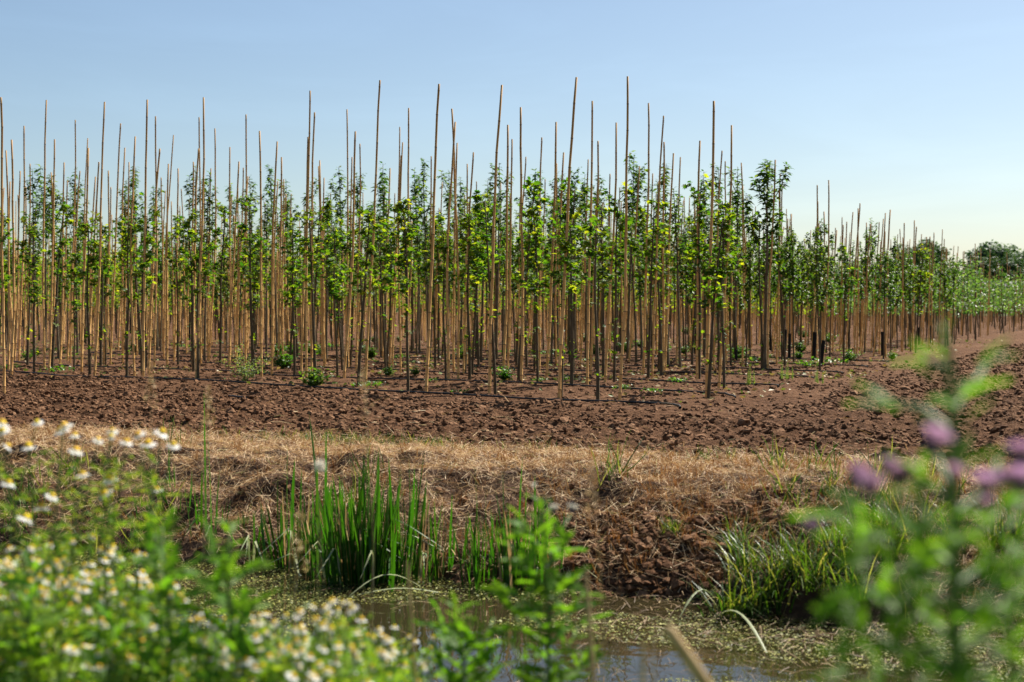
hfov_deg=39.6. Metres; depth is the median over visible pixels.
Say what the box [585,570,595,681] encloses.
dry stalk
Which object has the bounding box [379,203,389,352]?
bamboo stake
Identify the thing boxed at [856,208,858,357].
bamboo stake
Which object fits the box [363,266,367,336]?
bamboo stake
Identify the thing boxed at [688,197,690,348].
bamboo stake
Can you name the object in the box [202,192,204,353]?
bamboo stake
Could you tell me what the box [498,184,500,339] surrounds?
bamboo stake
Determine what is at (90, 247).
bamboo stake
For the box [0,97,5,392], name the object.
bamboo stake
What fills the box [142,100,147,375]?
bamboo stake
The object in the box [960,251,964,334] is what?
bamboo stake
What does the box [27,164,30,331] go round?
bamboo stake
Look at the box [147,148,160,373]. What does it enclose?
bamboo stake
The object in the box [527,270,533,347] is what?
bamboo stake
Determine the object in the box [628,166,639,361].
bamboo stake
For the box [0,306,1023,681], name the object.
ground
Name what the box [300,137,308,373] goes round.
bamboo stake
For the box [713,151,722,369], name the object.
bamboo stake
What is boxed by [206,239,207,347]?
bamboo stake
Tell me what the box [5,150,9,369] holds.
bamboo stake
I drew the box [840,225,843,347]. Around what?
bamboo stake
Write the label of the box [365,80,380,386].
bamboo stake
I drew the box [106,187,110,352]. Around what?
bamboo stake
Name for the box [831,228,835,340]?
bamboo stake
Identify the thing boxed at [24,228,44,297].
maple sapling
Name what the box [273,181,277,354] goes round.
bamboo stake
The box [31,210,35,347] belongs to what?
bamboo stake
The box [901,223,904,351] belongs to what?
bamboo stake
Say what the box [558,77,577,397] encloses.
bamboo stake
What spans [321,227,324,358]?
bamboo stake
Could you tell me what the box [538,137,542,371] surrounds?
bamboo stake
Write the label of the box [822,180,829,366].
bamboo stake
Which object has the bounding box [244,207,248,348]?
bamboo stake
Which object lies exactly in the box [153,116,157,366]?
bamboo stake
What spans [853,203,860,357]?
bamboo stake
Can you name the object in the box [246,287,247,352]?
bamboo stake
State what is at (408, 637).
mayweed plant
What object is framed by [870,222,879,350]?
bamboo stake
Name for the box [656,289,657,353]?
bamboo stake
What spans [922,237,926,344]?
bamboo stake
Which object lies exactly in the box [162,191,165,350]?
bamboo stake
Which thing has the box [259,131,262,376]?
bamboo stake
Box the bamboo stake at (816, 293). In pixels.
[816,204,818,357]
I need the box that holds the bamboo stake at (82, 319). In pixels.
[80,148,88,371]
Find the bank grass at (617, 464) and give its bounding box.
[1,419,1023,639]
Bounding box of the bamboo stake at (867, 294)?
[865,224,871,348]
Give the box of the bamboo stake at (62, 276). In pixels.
[59,162,64,362]
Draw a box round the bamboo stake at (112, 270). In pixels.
[111,215,112,318]
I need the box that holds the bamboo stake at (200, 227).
[198,117,201,365]
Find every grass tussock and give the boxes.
[659,507,687,534]
[682,551,793,624]
[696,507,785,559]
[705,514,818,581]
[711,550,820,616]
[726,510,844,574]
[738,526,813,584]
[753,521,842,594]
[788,539,896,599]
[798,498,897,570]
[828,484,917,564]
[829,475,940,542]
[909,490,978,549]
[964,487,1023,548]
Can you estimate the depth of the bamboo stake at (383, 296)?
26.72 m
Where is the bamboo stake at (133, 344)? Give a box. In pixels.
[130,136,135,375]
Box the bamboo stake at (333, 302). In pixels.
[330,194,334,349]
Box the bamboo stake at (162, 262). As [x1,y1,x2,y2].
[161,177,163,330]
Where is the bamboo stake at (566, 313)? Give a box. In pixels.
[564,204,567,350]
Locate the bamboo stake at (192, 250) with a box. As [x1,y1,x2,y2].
[191,162,195,362]
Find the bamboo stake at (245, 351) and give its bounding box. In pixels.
[244,114,246,362]
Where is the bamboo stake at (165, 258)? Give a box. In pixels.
[163,135,173,358]
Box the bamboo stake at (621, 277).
[619,188,622,339]
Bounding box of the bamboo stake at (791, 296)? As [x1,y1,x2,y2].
[790,214,794,348]
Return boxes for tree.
[889,237,952,273]
[964,239,1020,266]
[964,256,992,272]
[968,256,1021,280]
[994,257,1023,280]
[1002,249,1023,267]
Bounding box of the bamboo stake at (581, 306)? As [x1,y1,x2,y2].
[580,236,582,346]
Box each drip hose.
[0,370,681,407]
[5,360,735,397]
[45,357,779,386]
[91,352,814,378]
[116,348,843,373]
[165,344,868,366]
[170,342,888,361]
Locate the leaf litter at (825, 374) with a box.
[0,338,1001,404]
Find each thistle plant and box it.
[0,547,70,681]
[78,595,148,681]
[116,504,227,681]
[182,515,311,681]
[409,591,519,681]
[475,483,614,681]
[786,455,995,681]
[843,317,1023,681]
[935,440,1023,681]
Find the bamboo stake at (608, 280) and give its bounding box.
[607,201,608,353]
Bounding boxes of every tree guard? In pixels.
[734,337,737,360]
[769,332,771,350]
[784,329,786,350]
[788,333,790,357]
[812,332,816,360]
[821,340,825,366]
[881,332,882,354]
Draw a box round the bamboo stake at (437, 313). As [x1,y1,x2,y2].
[436,234,439,342]
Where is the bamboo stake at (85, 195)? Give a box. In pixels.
[83,138,87,261]
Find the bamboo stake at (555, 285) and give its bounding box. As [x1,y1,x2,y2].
[555,167,556,365]
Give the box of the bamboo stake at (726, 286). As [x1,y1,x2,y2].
[724,161,726,364]
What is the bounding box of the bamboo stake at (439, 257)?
[435,182,442,324]
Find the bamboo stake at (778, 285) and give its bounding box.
[776,174,780,364]
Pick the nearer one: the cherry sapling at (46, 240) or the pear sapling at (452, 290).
the cherry sapling at (46, 240)
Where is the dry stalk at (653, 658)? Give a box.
[652,635,654,681]
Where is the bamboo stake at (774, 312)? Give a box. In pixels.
[772,227,783,349]
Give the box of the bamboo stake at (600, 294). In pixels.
[598,202,602,341]
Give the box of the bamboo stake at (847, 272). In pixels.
[841,234,849,343]
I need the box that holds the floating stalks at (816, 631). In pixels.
[2,552,1023,681]
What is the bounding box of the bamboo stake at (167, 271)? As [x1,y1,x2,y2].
[166,164,168,364]
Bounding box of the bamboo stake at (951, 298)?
[950,247,953,335]
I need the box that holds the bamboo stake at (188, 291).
[187,201,189,344]
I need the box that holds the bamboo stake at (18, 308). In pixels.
[17,195,18,336]
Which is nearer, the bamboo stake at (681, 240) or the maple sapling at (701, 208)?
the maple sapling at (701, 208)
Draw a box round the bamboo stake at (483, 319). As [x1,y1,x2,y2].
[483,241,483,347]
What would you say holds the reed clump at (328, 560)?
on the ground at (804, 602)
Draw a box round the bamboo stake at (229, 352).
[228,161,239,364]
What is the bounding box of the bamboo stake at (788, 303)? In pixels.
[786,209,788,332]
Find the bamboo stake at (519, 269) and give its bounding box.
[518,157,526,352]
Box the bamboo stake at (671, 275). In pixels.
[668,196,677,319]
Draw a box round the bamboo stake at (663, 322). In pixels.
[662,142,664,370]
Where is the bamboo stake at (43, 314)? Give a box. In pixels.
[42,100,46,367]
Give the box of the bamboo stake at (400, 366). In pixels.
[398,142,402,371]
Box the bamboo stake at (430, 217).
[429,156,431,360]
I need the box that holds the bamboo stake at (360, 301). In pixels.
[358,196,362,351]
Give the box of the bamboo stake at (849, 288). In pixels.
[846,212,853,351]
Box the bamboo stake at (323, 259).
[322,178,324,331]
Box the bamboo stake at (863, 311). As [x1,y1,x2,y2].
[861,241,865,345]
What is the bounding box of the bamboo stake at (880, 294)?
[878,219,883,353]
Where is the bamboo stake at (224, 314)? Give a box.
[223,214,224,351]
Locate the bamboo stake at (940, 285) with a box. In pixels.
[939,229,942,346]
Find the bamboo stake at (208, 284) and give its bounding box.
[207,168,211,359]
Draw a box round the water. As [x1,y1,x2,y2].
[0,546,1023,681]
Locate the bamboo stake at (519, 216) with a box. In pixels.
[519,197,519,241]
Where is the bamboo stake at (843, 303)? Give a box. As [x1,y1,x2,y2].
[842,222,846,348]
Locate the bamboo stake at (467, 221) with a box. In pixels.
[466,164,467,363]
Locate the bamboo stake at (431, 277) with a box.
[425,84,439,391]
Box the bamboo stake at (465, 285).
[462,195,465,347]
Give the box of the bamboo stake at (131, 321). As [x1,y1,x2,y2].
[131,267,132,342]
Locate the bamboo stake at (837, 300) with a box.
[835,236,840,340]
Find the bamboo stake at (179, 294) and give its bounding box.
[179,206,180,344]
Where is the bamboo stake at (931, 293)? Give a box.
[931,234,933,344]
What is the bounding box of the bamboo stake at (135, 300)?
[133,201,137,354]
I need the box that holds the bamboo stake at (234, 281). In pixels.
[233,215,234,326]
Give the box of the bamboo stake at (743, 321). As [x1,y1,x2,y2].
[741,163,744,365]
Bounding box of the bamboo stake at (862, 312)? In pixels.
[859,223,866,351]
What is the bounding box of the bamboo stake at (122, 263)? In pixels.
[121,148,125,357]
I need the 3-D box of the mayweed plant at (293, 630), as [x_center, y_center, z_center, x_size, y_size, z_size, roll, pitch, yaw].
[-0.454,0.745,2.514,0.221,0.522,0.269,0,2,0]
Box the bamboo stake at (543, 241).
[540,179,545,317]
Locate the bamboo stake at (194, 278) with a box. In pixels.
[193,148,198,308]
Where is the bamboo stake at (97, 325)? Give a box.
[93,102,104,375]
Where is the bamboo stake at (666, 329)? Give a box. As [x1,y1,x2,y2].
[664,153,673,369]
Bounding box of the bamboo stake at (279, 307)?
[276,157,281,367]
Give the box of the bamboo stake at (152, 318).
[151,231,155,347]
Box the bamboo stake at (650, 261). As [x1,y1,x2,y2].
[647,173,652,326]
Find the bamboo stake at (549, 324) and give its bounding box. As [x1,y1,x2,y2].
[545,122,556,379]
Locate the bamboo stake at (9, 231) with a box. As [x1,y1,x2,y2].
[9,182,13,357]
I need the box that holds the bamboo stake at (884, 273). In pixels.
[884,231,885,322]
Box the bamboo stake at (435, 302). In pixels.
[433,208,439,347]
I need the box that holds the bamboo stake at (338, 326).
[338,247,340,346]
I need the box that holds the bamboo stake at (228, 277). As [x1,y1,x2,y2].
[228,196,231,337]
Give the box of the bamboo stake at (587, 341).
[586,101,592,384]
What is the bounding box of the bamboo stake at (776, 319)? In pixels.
[772,227,789,352]
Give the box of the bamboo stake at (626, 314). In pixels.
[624,279,627,352]
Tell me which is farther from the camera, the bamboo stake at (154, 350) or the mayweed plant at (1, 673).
the bamboo stake at (154, 350)
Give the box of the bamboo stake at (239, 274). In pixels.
[236,168,243,361]
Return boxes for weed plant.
[21,350,32,359]
[42,365,74,371]
[220,341,274,380]
[269,349,292,368]
[274,341,285,353]
[284,342,303,353]
[298,365,335,387]
[299,341,320,352]
[351,381,387,386]
[363,343,377,358]
[382,364,395,375]
[405,366,419,374]
[451,389,468,391]
[454,344,475,357]
[491,364,514,380]
[612,384,632,388]
[618,338,634,351]
[640,388,663,392]
[668,377,686,381]
[681,345,690,353]
[728,345,749,357]
[746,366,754,385]
[749,355,778,361]
[780,355,793,380]
[790,360,823,366]
[791,338,809,351]
[792,349,802,357]
[810,356,848,362]
[814,370,824,383]
[825,332,838,342]
[841,349,862,360]
[887,350,897,359]
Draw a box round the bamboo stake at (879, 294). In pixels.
[873,213,885,355]
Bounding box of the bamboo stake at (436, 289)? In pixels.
[435,263,437,314]
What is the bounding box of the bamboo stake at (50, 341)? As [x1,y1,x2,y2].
[48,139,54,372]
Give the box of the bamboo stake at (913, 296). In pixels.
[912,227,916,349]
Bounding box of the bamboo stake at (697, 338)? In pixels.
[696,141,700,378]
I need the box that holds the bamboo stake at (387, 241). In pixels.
[383,168,390,360]
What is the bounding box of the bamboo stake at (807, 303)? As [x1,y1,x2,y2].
[805,230,810,350]
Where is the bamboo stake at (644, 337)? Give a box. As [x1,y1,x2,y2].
[642,103,649,373]
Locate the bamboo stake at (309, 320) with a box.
[309,270,310,347]
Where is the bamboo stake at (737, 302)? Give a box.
[737,213,740,344]
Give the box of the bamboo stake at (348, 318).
[343,131,355,377]
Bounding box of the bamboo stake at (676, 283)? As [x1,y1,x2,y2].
[676,157,680,363]
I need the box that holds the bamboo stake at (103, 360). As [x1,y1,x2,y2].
[102,171,109,363]
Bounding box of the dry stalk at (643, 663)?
[640,639,645,681]
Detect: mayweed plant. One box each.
[0,419,53,631]
[0,471,92,635]
[0,539,90,680]
[0,558,73,676]
[0,560,97,681]
[0,575,70,680]
[0,578,67,681]
[0,591,75,678]
[4,557,113,664]
[8,578,117,681]
[11,659,45,679]
[15,534,116,612]
[15,620,91,681]
[32,642,160,681]
[33,422,113,616]
[33,475,162,626]
[47,568,96,628]
[50,606,102,681]
[51,570,128,681]
[53,574,148,675]
[57,534,146,680]
[58,428,143,613]
[63,560,176,622]
[78,621,182,681]
[78,654,153,681]
[83,637,201,681]
[84,648,212,681]
[88,547,161,670]
[106,558,181,678]
[109,553,189,666]
[120,583,211,681]
[124,428,189,657]
[141,626,240,681]
[151,611,232,681]
[152,639,227,681]
[173,665,223,681]
[184,633,278,681]
[191,616,298,681]
[198,614,292,681]
[200,609,317,681]
[201,612,279,679]
[219,661,261,681]
[231,609,337,681]
[256,620,338,681]
[263,624,343,681]
[274,617,396,681]
[281,667,333,681]
[285,598,396,681]
[285,610,352,671]
[286,631,394,681]
[305,625,423,681]
[308,600,405,676]
[310,626,417,675]
[342,634,432,681]
[343,632,449,681]
[369,652,445,681]
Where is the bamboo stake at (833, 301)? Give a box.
[832,230,836,351]
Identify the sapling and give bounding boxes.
[0,209,10,334]
[0,216,10,347]
[0,223,13,287]
[0,230,1023,342]
[3,243,24,343]
[4,244,26,344]
[5,262,12,324]
[15,213,45,364]
[21,164,50,360]
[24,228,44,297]
[24,244,46,371]
[31,250,44,336]
[33,178,58,349]
[39,174,65,356]
[47,201,77,367]
[47,226,64,345]
[47,259,69,345]
[57,230,78,341]
[58,252,88,370]
[58,260,70,335]
[65,168,88,354]
[68,222,87,297]
[74,211,107,375]
[77,234,95,344]
[86,213,115,365]
[88,236,106,344]
[93,241,117,300]
[96,248,118,363]
[98,241,110,347]
[112,219,124,324]
[112,219,140,375]
[114,180,137,324]
[114,234,129,349]
[118,192,147,371]
[123,166,147,353]
[128,233,150,298]
[129,232,161,366]
[129,248,139,332]
[130,205,161,376]
[141,185,165,349]
[145,260,157,343]
[149,252,168,345]
[150,239,178,351]
[160,231,180,326]
[166,224,190,364]
[170,211,184,326]
[170,245,190,346]
[172,208,203,371]
[181,166,208,271]
[181,249,202,363]
[181,268,190,323]
[183,224,214,377]
[189,242,211,343]
[190,234,199,330]
[193,171,220,360]
[193,242,217,362]
[196,239,216,299]
[204,255,219,303]
[205,202,232,364]
[210,242,219,328]
[210,255,226,327]
[214,253,236,351]
[218,245,248,342]
[220,183,238,344]
[229,222,247,346]
[232,231,257,351]
[234,195,268,377]
[235,241,248,342]
[235,241,264,372]
[239,177,259,349]
[247,225,269,340]
[247,242,270,344]
[255,241,270,343]
[256,164,286,345]
[256,202,282,355]
[267,244,275,342]
[275,234,289,342]
[276,179,299,345]
[279,211,303,376]
[279,242,308,368]
[282,228,303,357]
[293,210,329,370]
[296,258,314,346]
[300,238,324,347]
[301,178,324,343]
[301,245,319,297]
[309,200,336,371]
[313,209,331,334]
[317,220,349,377]
[318,192,338,358]
[318,240,340,308]
[324,234,349,369]
[324,240,340,349]
[325,166,356,355]
[326,249,352,353]
[333,223,343,308]
[334,217,361,368]
[344,241,362,348]
[345,173,369,352]
[345,233,369,366]
[348,206,382,385]
[352,279,367,329]
[360,232,377,344]
[362,202,381,358]
[363,237,381,348]
[364,217,397,371]
[364,223,382,349]
[364,230,378,344]
[370,161,392,350]
[374,202,391,355]
[379,220,401,346]
[379,221,400,367]
[382,197,425,390]
[389,194,423,337]
[399,236,416,330]
[402,216,421,350]
[408,223,428,354]
[408,241,416,349]
[409,168,427,351]
[411,158,437,356]
[418,222,450,366]
[419,224,435,328]
[419,251,441,346]
[424,248,440,321]
[427,212,452,359]
[430,216,460,378]
[436,170,463,326]
[439,238,461,355]
[445,249,463,344]
[450,177,473,316]
[450,236,469,296]
[450,252,471,347]
[450,258,464,343]
[451,226,464,347]
[454,203,488,379]
[455,222,480,371]
[462,196,482,356]
[462,202,491,374]
[465,208,491,365]
[466,190,504,393]
[473,187,500,361]
[479,231,496,349]
[480,196,505,335]
[481,179,498,348]
[486,163,515,358]
[490,229,511,354]
[490,258,504,343]
[495,228,518,344]
[496,225,505,339]
[498,225,530,360]
[499,195,518,261]
[504,212,534,365]
[508,227,538,367]
[512,176,548,380]
[512,197,539,338]
[513,237,533,299]
[515,204,556,381]
[520,232,547,371]
[522,168,550,353]
[526,256,531,329]
[533,228,550,349]
[541,206,563,356]
[541,246,560,365]
[542,214,564,361]
[545,195,575,362]
[546,175,570,353]
[546,200,575,378]
[549,207,587,397]
[550,177,592,383]
[557,169,584,352]
[561,222,567,348]
[561,222,572,344]
[566,233,579,305]
[567,246,583,297]
[568,223,587,372]
[570,217,616,399]
[575,172,593,360]
[578,225,603,356]
[579,252,590,290]
[583,202,613,368]
[586,197,617,375]
[587,250,599,299]
[589,173,610,350]
[590,241,606,345]
[593,181,633,381]
[604,263,617,303]
[605,233,621,344]
[611,233,631,345]
[612,218,632,350]
[613,211,631,352]
[614,249,638,340]
[617,150,645,358]
[619,216,647,362]
[621,162,652,360]
[622,252,638,342]
[627,207,636,305]
[628,238,651,357]
[633,203,655,360]
[633,215,651,314]
[635,196,669,377]
[635,229,649,353]
[640,218,674,374]
[647,230,664,353]
[650,221,675,370]
[651,163,676,363]
[653,235,670,292]
[659,254,665,326]
[664,187,689,367]
[669,247,676,343]
[670,218,684,345]
[670,230,695,359]
[675,215,693,345]
[679,235,692,321]
[680,221,701,343]
[681,174,714,378]
[682,216,706,364]
[687,202,700,241]
[687,246,692,328]
[691,211,736,398]
[691,218,706,321]
[692,169,712,356]
[693,215,716,357]
[700,260,712,348]
[705,164,733,343]
[705,217,737,363]
[706,185,743,388]
[706,238,732,371]
[712,212,734,340]
[715,226,740,365]
[718,209,741,348]
[722,166,752,336]
[728,223,735,346]
[731,202,748,352]
[732,243,744,333]
[735,224,765,355]
[735,237,763,366]
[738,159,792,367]
[740,241,754,347]
[741,211,774,367]
[751,246,765,343]
[754,241,776,297]
[754,248,762,302]
[760,247,776,334]
[764,219,789,365]
[765,227,796,359]
[770,241,795,328]
[771,265,796,346]
[772,232,797,328]
[775,231,801,333]
[778,224,807,361]
[790,247,812,352]
[792,252,807,344]
[795,243,812,342]
[801,228,831,369]
[802,237,813,343]
[803,219,835,331]
[804,257,815,323]
[804,272,813,345]
[808,236,834,351]
[815,261,836,352]
[818,239,843,356]
[829,258,844,320]
[830,243,859,362]
[835,254,855,334]
[838,240,863,351]
[852,258,868,332]
[855,227,877,353]
[856,218,880,347]
[869,258,883,349]
[872,249,895,358]
[873,247,899,354]
[880,252,903,355]
[888,236,901,348]
[891,252,912,348]
[897,254,909,340]
[899,264,917,343]
[900,268,921,334]
[901,253,921,351]
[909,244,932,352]
[911,265,923,340]
[914,261,933,344]
[915,250,928,323]
[923,243,938,300]
[923,260,937,339]
[933,271,942,321]
[935,256,955,326]
[936,266,952,338]
[943,254,966,343]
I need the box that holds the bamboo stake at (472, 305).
[471,181,476,356]
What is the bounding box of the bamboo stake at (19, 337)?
[18,126,24,360]
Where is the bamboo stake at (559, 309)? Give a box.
[558,152,564,341]
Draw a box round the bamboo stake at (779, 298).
[778,183,782,356]
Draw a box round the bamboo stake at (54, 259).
[50,172,55,347]
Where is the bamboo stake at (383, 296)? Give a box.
[382,186,385,355]
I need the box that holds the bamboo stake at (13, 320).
[10,140,14,374]
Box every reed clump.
[133,490,150,511]
[162,435,174,489]
[170,405,230,537]
[180,476,209,535]
[225,501,273,562]
[256,456,315,576]
[290,446,439,587]
[296,415,348,578]
[326,448,442,590]
[366,449,438,582]
[408,501,480,581]
[446,463,497,588]
[479,457,538,588]
[528,478,563,584]
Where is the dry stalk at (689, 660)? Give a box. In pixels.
[664,625,710,681]
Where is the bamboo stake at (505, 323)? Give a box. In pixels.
[502,125,508,379]
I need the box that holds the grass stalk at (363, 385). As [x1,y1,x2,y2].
[357,365,374,650]
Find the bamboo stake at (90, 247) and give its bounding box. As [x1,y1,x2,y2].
[89,177,95,341]
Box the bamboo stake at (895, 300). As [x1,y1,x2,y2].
[894,234,897,339]
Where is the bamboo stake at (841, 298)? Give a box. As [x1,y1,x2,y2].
[839,217,842,351]
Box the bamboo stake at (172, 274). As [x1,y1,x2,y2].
[171,201,173,348]
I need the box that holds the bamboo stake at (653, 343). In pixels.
[651,116,663,377]
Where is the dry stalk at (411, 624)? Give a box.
[406,561,416,681]
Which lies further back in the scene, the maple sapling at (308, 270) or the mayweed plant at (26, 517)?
the maple sapling at (308, 270)
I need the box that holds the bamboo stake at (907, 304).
[907,241,907,339]
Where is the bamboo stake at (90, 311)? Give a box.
[87,162,99,365]
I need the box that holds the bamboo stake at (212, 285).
[211,201,212,345]
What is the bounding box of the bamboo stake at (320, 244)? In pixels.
[318,166,325,363]
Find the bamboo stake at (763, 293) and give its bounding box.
[762,225,763,324]
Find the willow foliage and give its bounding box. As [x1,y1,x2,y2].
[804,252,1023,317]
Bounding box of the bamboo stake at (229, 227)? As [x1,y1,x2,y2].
[229,147,230,302]
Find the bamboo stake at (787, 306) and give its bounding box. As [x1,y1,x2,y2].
[786,219,787,350]
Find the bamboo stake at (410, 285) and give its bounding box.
[408,221,411,328]
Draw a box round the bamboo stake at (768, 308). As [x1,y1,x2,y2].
[766,160,775,367]
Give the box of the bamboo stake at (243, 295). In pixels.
[241,176,248,355]
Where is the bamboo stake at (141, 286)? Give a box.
[139,233,142,314]
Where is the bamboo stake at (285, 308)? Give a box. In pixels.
[282,210,285,345]
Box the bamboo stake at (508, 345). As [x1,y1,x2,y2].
[507,139,512,373]
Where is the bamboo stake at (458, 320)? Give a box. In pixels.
[451,109,459,378]
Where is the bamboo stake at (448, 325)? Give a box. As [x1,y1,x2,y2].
[446,122,455,378]
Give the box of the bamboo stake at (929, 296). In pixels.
[928,236,930,344]
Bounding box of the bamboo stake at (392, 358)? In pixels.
[391,127,399,363]
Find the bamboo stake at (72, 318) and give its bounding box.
[72,237,74,348]
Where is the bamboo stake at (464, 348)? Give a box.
[462,152,473,374]
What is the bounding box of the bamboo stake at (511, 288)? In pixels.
[509,194,511,348]
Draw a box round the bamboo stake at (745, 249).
[741,191,745,347]
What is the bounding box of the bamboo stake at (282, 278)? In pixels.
[281,179,283,353]
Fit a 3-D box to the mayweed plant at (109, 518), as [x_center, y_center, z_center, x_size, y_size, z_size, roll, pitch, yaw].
[-0.961,0.621,3.329,0.245,0.642,0.230,1,2,24]
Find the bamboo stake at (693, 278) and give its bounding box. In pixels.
[691,191,694,345]
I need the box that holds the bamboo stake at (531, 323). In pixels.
[530,299,532,345]
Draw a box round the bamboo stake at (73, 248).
[69,120,75,362]
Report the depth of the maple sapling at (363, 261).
16.84 m
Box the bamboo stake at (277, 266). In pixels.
[274,229,279,306]
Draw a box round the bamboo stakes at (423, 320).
[5,201,1023,344]
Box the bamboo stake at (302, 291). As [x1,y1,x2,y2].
[302,234,304,348]
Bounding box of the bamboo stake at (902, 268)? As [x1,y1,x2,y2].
[901,237,902,348]
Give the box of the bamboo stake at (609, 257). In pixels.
[609,174,610,360]
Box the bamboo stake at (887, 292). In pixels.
[885,210,890,357]
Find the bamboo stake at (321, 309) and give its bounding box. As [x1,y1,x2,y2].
[320,275,321,346]
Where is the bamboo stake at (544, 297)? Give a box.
[541,220,551,339]
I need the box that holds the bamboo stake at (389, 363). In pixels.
[388,155,400,367]
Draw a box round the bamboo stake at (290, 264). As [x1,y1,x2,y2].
[290,194,291,330]
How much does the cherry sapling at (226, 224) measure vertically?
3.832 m
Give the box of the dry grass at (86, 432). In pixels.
[0,418,1023,628]
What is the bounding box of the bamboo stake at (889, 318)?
[887,240,894,342]
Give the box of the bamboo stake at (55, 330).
[51,217,55,347]
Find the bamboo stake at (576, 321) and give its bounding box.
[573,250,578,352]
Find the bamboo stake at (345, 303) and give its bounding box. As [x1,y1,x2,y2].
[345,209,348,339]
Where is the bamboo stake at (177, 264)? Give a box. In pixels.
[173,168,178,361]
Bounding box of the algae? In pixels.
[0,550,1023,681]
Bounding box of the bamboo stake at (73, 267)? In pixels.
[67,171,80,360]
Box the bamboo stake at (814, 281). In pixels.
[811,185,817,360]
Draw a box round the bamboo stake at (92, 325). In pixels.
[91,262,93,347]
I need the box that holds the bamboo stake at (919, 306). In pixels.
[919,234,921,344]
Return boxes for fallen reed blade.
[348,574,420,596]
[358,588,438,594]
[679,589,716,617]
[714,610,766,652]
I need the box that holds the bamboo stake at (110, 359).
[109,123,120,364]
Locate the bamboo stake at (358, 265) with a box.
[355,144,360,370]
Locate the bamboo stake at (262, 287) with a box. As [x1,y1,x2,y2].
[258,203,264,345]
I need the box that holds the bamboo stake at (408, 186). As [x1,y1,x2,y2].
[407,108,408,341]
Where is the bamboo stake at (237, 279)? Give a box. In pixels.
[234,204,238,356]
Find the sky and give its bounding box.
[0,0,1023,282]
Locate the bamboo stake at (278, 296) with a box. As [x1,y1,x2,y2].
[278,234,280,343]
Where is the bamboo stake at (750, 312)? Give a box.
[750,212,752,347]
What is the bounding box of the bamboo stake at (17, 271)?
[14,171,20,360]
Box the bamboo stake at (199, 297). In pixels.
[195,97,204,377]
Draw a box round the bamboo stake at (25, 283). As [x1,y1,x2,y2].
[23,187,26,352]
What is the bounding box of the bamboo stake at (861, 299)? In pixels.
[861,267,863,321]
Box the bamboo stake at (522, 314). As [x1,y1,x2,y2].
[519,107,523,380]
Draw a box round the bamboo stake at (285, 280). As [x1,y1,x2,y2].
[284,194,289,346]
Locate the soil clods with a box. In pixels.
[0,343,1023,604]
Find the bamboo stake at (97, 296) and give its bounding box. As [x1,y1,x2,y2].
[96,216,98,349]
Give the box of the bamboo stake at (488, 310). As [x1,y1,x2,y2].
[485,220,492,349]
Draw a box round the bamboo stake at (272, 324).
[270,141,277,375]
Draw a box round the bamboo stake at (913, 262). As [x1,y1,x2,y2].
[909,220,914,346]
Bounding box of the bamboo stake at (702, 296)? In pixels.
[702,186,704,352]
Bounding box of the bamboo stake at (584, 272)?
[580,159,588,366]
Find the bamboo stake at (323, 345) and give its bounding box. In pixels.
[319,160,324,365]
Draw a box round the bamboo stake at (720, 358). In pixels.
[718,125,732,388]
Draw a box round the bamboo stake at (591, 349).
[590,141,598,374]
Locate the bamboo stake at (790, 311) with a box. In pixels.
[790,231,792,330]
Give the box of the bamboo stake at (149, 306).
[147,236,152,345]
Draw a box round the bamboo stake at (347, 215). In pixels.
[346,109,348,366]
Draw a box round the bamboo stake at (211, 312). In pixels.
[208,128,216,361]
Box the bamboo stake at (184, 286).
[181,189,186,353]
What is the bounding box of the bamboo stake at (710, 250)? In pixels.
[705,101,714,397]
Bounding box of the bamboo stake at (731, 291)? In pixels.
[731,190,732,342]
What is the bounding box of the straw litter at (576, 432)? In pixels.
[49,394,1013,462]
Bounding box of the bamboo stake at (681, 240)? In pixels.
[679,201,683,299]
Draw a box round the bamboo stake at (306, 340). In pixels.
[305,91,310,384]
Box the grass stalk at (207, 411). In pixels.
[193,386,214,631]
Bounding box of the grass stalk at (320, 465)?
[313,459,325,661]
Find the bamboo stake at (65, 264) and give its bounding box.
[61,180,67,359]
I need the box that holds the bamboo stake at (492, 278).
[488,85,502,392]
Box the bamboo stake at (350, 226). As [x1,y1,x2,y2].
[349,157,352,363]
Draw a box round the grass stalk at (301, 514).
[289,510,308,638]
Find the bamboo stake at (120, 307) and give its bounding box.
[117,205,125,349]
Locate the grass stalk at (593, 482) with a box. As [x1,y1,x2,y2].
[582,457,604,681]
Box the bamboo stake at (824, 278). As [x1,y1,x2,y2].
[822,211,824,339]
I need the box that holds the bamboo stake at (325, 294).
[325,199,327,329]
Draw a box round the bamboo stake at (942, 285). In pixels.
[940,239,944,341]
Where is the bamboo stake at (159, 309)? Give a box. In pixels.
[158,257,161,345]
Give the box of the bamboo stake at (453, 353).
[452,143,457,371]
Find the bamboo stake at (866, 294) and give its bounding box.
[861,224,870,353]
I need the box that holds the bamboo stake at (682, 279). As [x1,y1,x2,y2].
[680,197,684,334]
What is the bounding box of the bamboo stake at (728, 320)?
[727,276,728,351]
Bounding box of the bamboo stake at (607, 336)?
[604,122,616,381]
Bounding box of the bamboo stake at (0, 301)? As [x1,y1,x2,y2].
[0,206,1,346]
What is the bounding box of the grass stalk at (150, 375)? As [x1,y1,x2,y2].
[144,360,156,576]
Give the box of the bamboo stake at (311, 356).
[310,112,314,371]
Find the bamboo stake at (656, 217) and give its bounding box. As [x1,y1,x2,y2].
[652,182,658,315]
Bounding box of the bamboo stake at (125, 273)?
[122,162,129,362]
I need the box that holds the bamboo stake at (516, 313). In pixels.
[515,269,517,343]
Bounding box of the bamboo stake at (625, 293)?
[618,76,628,399]

